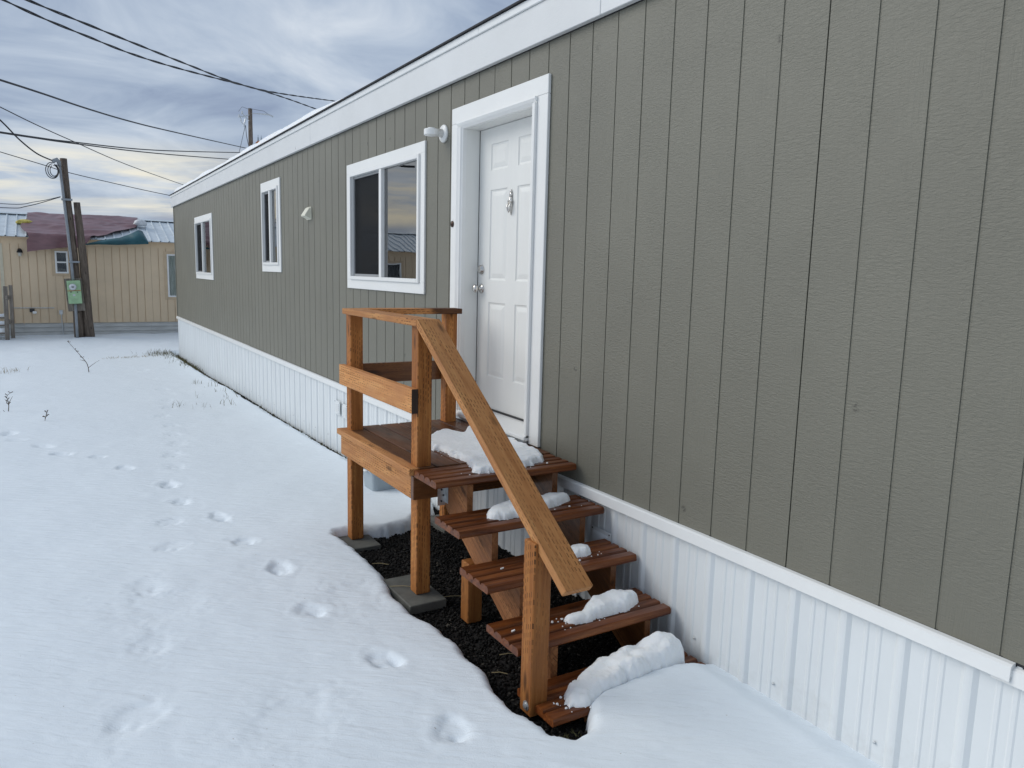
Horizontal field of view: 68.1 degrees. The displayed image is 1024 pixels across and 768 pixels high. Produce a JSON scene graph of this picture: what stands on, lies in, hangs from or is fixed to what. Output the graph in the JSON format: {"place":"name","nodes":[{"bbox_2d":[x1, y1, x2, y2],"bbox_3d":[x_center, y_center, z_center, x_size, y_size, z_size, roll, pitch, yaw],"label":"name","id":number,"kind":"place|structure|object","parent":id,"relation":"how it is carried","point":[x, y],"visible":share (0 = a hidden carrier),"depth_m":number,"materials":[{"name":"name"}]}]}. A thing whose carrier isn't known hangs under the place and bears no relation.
{"place":"outdoors","nodes":[
{"label":"outdoors","id":0,"kind":"place"},
{"bbox_2d":[0,285,14,339],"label":"weathered steps","id":1,"kind":"structure","parent":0,"point":[7,320],"depth_m":20.43,"materials":[{"name":"grey wood"}]},
{"bbox_2d":[1,152,166,194],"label":"overhead cable","id":2,"kind":"object","parent":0,"point":[81,175],"visible":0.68,"depth_m":29.47,"materials":[{"name":"black rubber"}]},
{"bbox_2d":[0,107,182,184],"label":"overhead cable","id":3,"kind":"object","parent":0,"point":[80,144],"visible":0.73,"depth_m":19.82,"materials":[{"name":"black rubber"}]},
{"bbox_2d":[2,0,315,108],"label":"overhead cable","id":4,"kind":"object","parent":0,"point":[63,26],"visible":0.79,"depth_m":10.13,"materials":[{"name":"black rubber"}]},
{"bbox_2d":[132,348,203,372],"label":"grass","id":5,"kind":"structure","parent":0,"point":[176,356],"depth_m":17.72,"materials":[{"name":"brown plant"}]},
{"bbox_2d":[25,0,334,101],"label":"overhead cable","id":6,"kind":"object","parent":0,"point":[85,23],"visible":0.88,"depth_m":10.44,"materials":[{"name":"black rubber"}]},
{"bbox_2d":[172,380,236,407],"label":"grass","id":7,"kind":"structure","parent":0,"point":[215,391],"depth_m":11.74,"materials":[{"name":"brown plant"}]},
{"bbox_2d":[238,107,272,151],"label":"line pole","id":8,"kind":"object","parent":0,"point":[250,131],"visible":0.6,"depth_m":43.74,"materials":[{"name":"grey wood"}]},
{"bbox_2d":[0,132,227,159],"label":"overhead cable","id":9,"kind":"object","parent":8,"relation":"attached to","point":[110,148],"visible":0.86,"depth_m":28.87,"materials":[{"name":"black rubber"}]},
{"bbox_2d":[0,131,239,152],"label":"overhead cable","id":10,"kind":"object","parent":8,"relation":"attached to","point":[114,146],"visible":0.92,"depth_m":28.92,"materials":[{"name":"black rubber"}]},
{"bbox_2d":[0,79,244,147],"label":"overhead cable","id":11,"kind":"object","parent":8,"relation":"attached to","point":[11,83],"visible":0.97,"depth_m":19.02,"materials":[{"name":"black rubber"}]},
{"bbox_2d":[0,0,517,219],"label":"sky","id":12,"kind":"structure","parent":0,"point":[321,49],"materials":[{"name":"grey"}]},
{"bbox_2d":[198,370,345,457],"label":"grass","id":13,"kind":"structure","parent":0,"point":[282,420],"depth_m":9.87,"materials":[{"name":"brown plant"}]},
{"bbox_2d":[179,357,620,739],"bbox_3d":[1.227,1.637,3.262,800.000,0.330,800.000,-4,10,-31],"label":"ground","id":14,"kind":"structure","parent":0,"point":[499,679],"depth_m":4.08,"materials":[{"name":"black gravel"}]},
{"bbox_2d":[3,391,12,411],"bbox_3d":[-6.786,0.271,10.210,0.131,0.355,0.030,-2,9,-25],"label":"dry weed","id":15,"kind":"object","parent":14,"relation":"on","point":[8,403],"visible":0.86,"depth_m":10.20,"materials":[{"name":"brown plant"}]},
{"bbox_2d":[45,158,85,337],"bbox_3d":[-12.152,-3.616,20.782,0.469,5.022,0.746,5,9,22],"label":"meter pole","id":16,"kind":"object","parent":14,"relation":"on","point":[74,294],"visible":0.99,"depth_m":20.85,"materials":[{"name":"grey wood"}]},
{"bbox_2d":[0,119,51,160],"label":"overhead cable","id":17,"kind":"object","parent":16,"relation":"attached to","point":[10,130],"visible":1,"depth_m":18.99,"materials":[{"name":"black rubber"}]},
{"bbox_2d":[0,197,59,207],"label":"overhead cable","id":18,"kind":"object","parent":16,"relation":"attached to","point":[33,204],"visible":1,"depth_m":20.21,"materials":[{"name":"black rubber"}]},
{"bbox_2d":[0,196,60,204],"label":"overhead cable","id":19,"kind":"object","parent":16,"relation":"attached to","point":[30,202],"visible":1,"depth_m":20.14,"materials":[{"name":"black rubber"}]},
{"bbox_2d":[67,341,97,371],"bbox_3d":[-8.265,-0.499,14.632,0.526,0.694,0.034,-4,10,-33],"label":"dry weed","id":20,"kind":"object","parent":14,"relation":"on","point":[82,357],"visible":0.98,"depth_m":14.62,"materials":[{"name":"brown plant"}]},
{"bbox_2d":[73,202,94,336],"bbox_3d":[-11.951,-3.127,21.191,0.351,3.800,0.258,-4,10,-31],"label":"stub pole","id":21,"kind":"object","parent":14,"relation":"on","point":[89,331],"visible":0.95,"depth_m":21.10,"materials":[{"name":"brown wood"}]},
{"bbox_2d":[0,211,177,335],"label":"tan mobile home","id":22,"kind":"object","parent":14,"relation":"on","point":[132,288],"visible":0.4,"depth_m":22.53,"materials":[{"name":"paint"}]},
{"bbox_2d":[51,248,69,275],"bbox_3d":[-13.020,-3.520,21.909,0.505,0.795,0.090,-4,10,-31],"label":"window","id":23,"kind":"structure","parent":22,"relation":"in","point":[59,260],"depth_m":21.89,"materials":[{"name":"white plastic"}]},
{"bbox_2d":[20,212,148,251],"bbox_3d":[-12.964,-4.576,22.983,3.230,1.259,2.818,-4,10,-31],"label":"roof tarp","id":24,"kind":"object","parent":22,"relation":"on","point":[43,230],"visible":0.9,"depth_m":22.39,"materials":[{"name":"red plastic"}]},
{"bbox_2d":[15,219,31,223],"bbox_3d":[-14.257,-4.748,22.169,0.465,0.140,0.384,-4,10,-31],"label":"sandbag","id":25,"kind":"object","parent":24,"relation":"on","point":[20,221],"visible":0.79,"depth_m":22.04,"materials":[{"name":"yellow fabric"}]},
{"bbox_2d":[133,219,146,225],"bbox_3d":[-11.706,-5.081,23.857,0.398,0.202,0.349,-4,10,-31],"label":"sandbag","id":26,"kind":"object","parent":24,"relation":"on","point":[139,222],"visible":1,"depth_m":23.74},
{"bbox_2d":[163,251,176,299],"bbox_3d":[-10.266,-3.369,23.618,1.050,1.470,0.090,-4,10,-31],"label":"window","id":27,"kind":"structure","parent":22,"relation":"in","point":[169,257],"depth_m":23.42,"materials":[{"name":"white plastic"}]},
{"bbox_2d":[338,535,380,552],"bbox_3d":[-1.115,1.132,5.398,0.245,0.055,0.370,-4,10,-31],"label":"concrete pad","id":28,"kind":"object","parent":14,"relation":"on","point":[368,542],"visible":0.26,"depth_m":5.31,"materials":[{"name":"grey concrete"}]},
{"bbox_2d":[363,468,394,490],"bbox_3d":[-1.150,0.855,6.605,0.316,0.312,0.314,-4,10,-31],"label":"storage tub","id":29,"kind":"object","parent":14,"relation":"on","point":[372,482],"visible":0.22,"depth_m":6.48,"materials":[{"name":"white plastic"}]},
{"bbox_2d":[384,574,445,614],"bbox_3d":[-0.587,1.247,4.516,0.228,0.055,0.429,-4,10,-31],"label":"concrete pad","id":30,"kind":"object","parent":14,"relation":"on","point":[409,600],"visible":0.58,"depth_m":4.41,"materials":[{"name":"grey concrete"}]},
{"bbox_2d":[430,514,448,533],"bbox_3d":[-0.511,1.084,5.831,0.200,0.055,0.370,-4,10,-31],"label":"concrete pad","id":31,"kind":"object","parent":14,"relation":"on","point":[436,526],"visible":0.16,"depth_m":5.76,"materials":[{"name":"grey concrete"}]},
{"bbox_2d":[0,333,882,767],"bbox_3d":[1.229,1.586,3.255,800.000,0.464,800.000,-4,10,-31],"label":"snow","id":32,"kind":"structure","parent":14,"relation":"on","point":[186,581],"depth_m":3.94,"materials":[{"name":"white snow"}]},
{"bbox_2d":[337,308,703,727],"bbox_3d":[-0.113,0.477,4.409,0.960,1.703,2.770,-4,10,-31],"label":"wooden porch","id":33,"kind":"object","parent":14,"relation":"on","point":[404,458],"visible":0.81,"depth_m":4.06,"materials":[{"name":"brown wood"}]},
{"bbox_2d":[431,426,543,473],"bbox_3d":[-0.215,0.389,4.822,0.631,0.044,1.126,-4,10,-31],"label":"snow patch","id":34,"kind":"object","parent":33,"relation":"on","point":[465,446],"visible":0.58,"depth_m":4.68,"materials":[{"name":"white snow"}]},
{"bbox_2d":[487,492,569,519],"bbox_3d":[0.100,0.667,4.229,0.612,0.057,0.182,-5,11,-38],"label":"snow patch","id":35,"kind":"object","parent":33,"relation":"on","point":[505,510],"visible":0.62,"depth_m":4.11,"materials":[{"name":"white snow"}]},
{"bbox_2d":[437,450,639,711],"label":"snow crumbs","id":36,"kind":"object","parent":33,"relation":"on","point":[560,697],"visible":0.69,"depth_m":3.65,"materials":[{"name":"white snow"}]},
{"bbox_2d":[571,544,590,557],"bbox_3d":[0.349,0.886,4.051,0.180,0.051,0.119,-4,10,-31],"label":"snow patch","id":37,"kind":"object","parent":33,"relation":"on","point":[581,550],"visible":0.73,"depth_m":4.02,"materials":[{"name":"white snow"}]},
{"bbox_2d":[564,589,637,624],"bbox_3d":[0.458,1.099,3.801,0.493,0.074,0.158,-4,10,-31],"label":"snow patch","id":38,"kind":"object","parent":33,"relation":"on","point":[609,602],"visible":1,"depth_m":3.76,"materials":[{"name":"white snow"}]},
{"bbox_2d":[564,631,684,708],"bbox_3d":[0.515,1.295,3.520,0.778,0.141,0.217,-5,10,-36],"label":"snow patch","id":39,"kind":"object","parent":33,"relation":"on","point":[599,676],"visible":0.94,"depth_m":3.47,"materials":[{"name":"white snow"}]},
{"bbox_2d":[563,731,581,738],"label":"grass","id":40,"kind":"structure","parent":14,"relation":"on","point":[566,735],"depth_m":3.19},
{"bbox_2d":[168,0,1023,767],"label":"mobile home","id":41,"kind":"object","parent":14,"relation":"on","point":[732,290],"visible":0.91,"depth_m":3.46,"materials":[{"name":"grey paint"}]},
{"bbox_2d":[194,213,213,279],"bbox_3d":[-6.041,-2.688,14.923,0.106,1.234,1.920,-4,10,-31],"label":"window","id":42,"kind":"structure","parent":41,"relation":"in","point":[203,227],"depth_m":14.89,"materials":[{"name":"white plastic"}]},
{"bbox_2d":[260,177,281,271],"bbox_3d":[-3.275,-2.155,10.383,0.106,1.224,1.030,-4,10,-31],"label":"window","id":43,"kind":"structure","parent":41,"relation":"in","point":[270,190],"depth_m":10.33,"materials":[{"name":"white plastic"}]},
{"bbox_2d":[347,140,426,293],"bbox_3d":[-1.166,-1.471,6.950,0.106,1.221,1.879,-4,10,-31],"label":"window","id":44,"kind":"structure","parent":41,"relation":"in","point":[386,192],"depth_m":6.83,"materials":[{"name":"white plastic"}]},
{"bbox_2d":[472,116,531,418],"bbox_3d":[-0.030,-0.785,5.309,0.114,2.033,0.927,-4,10,-31],"label":"door","id":45,"kind":"structure","parent":41,"relation":"in","point":[505,149],"depth_m":5.39,"materials":[{"name":"white paint"}]}
]}

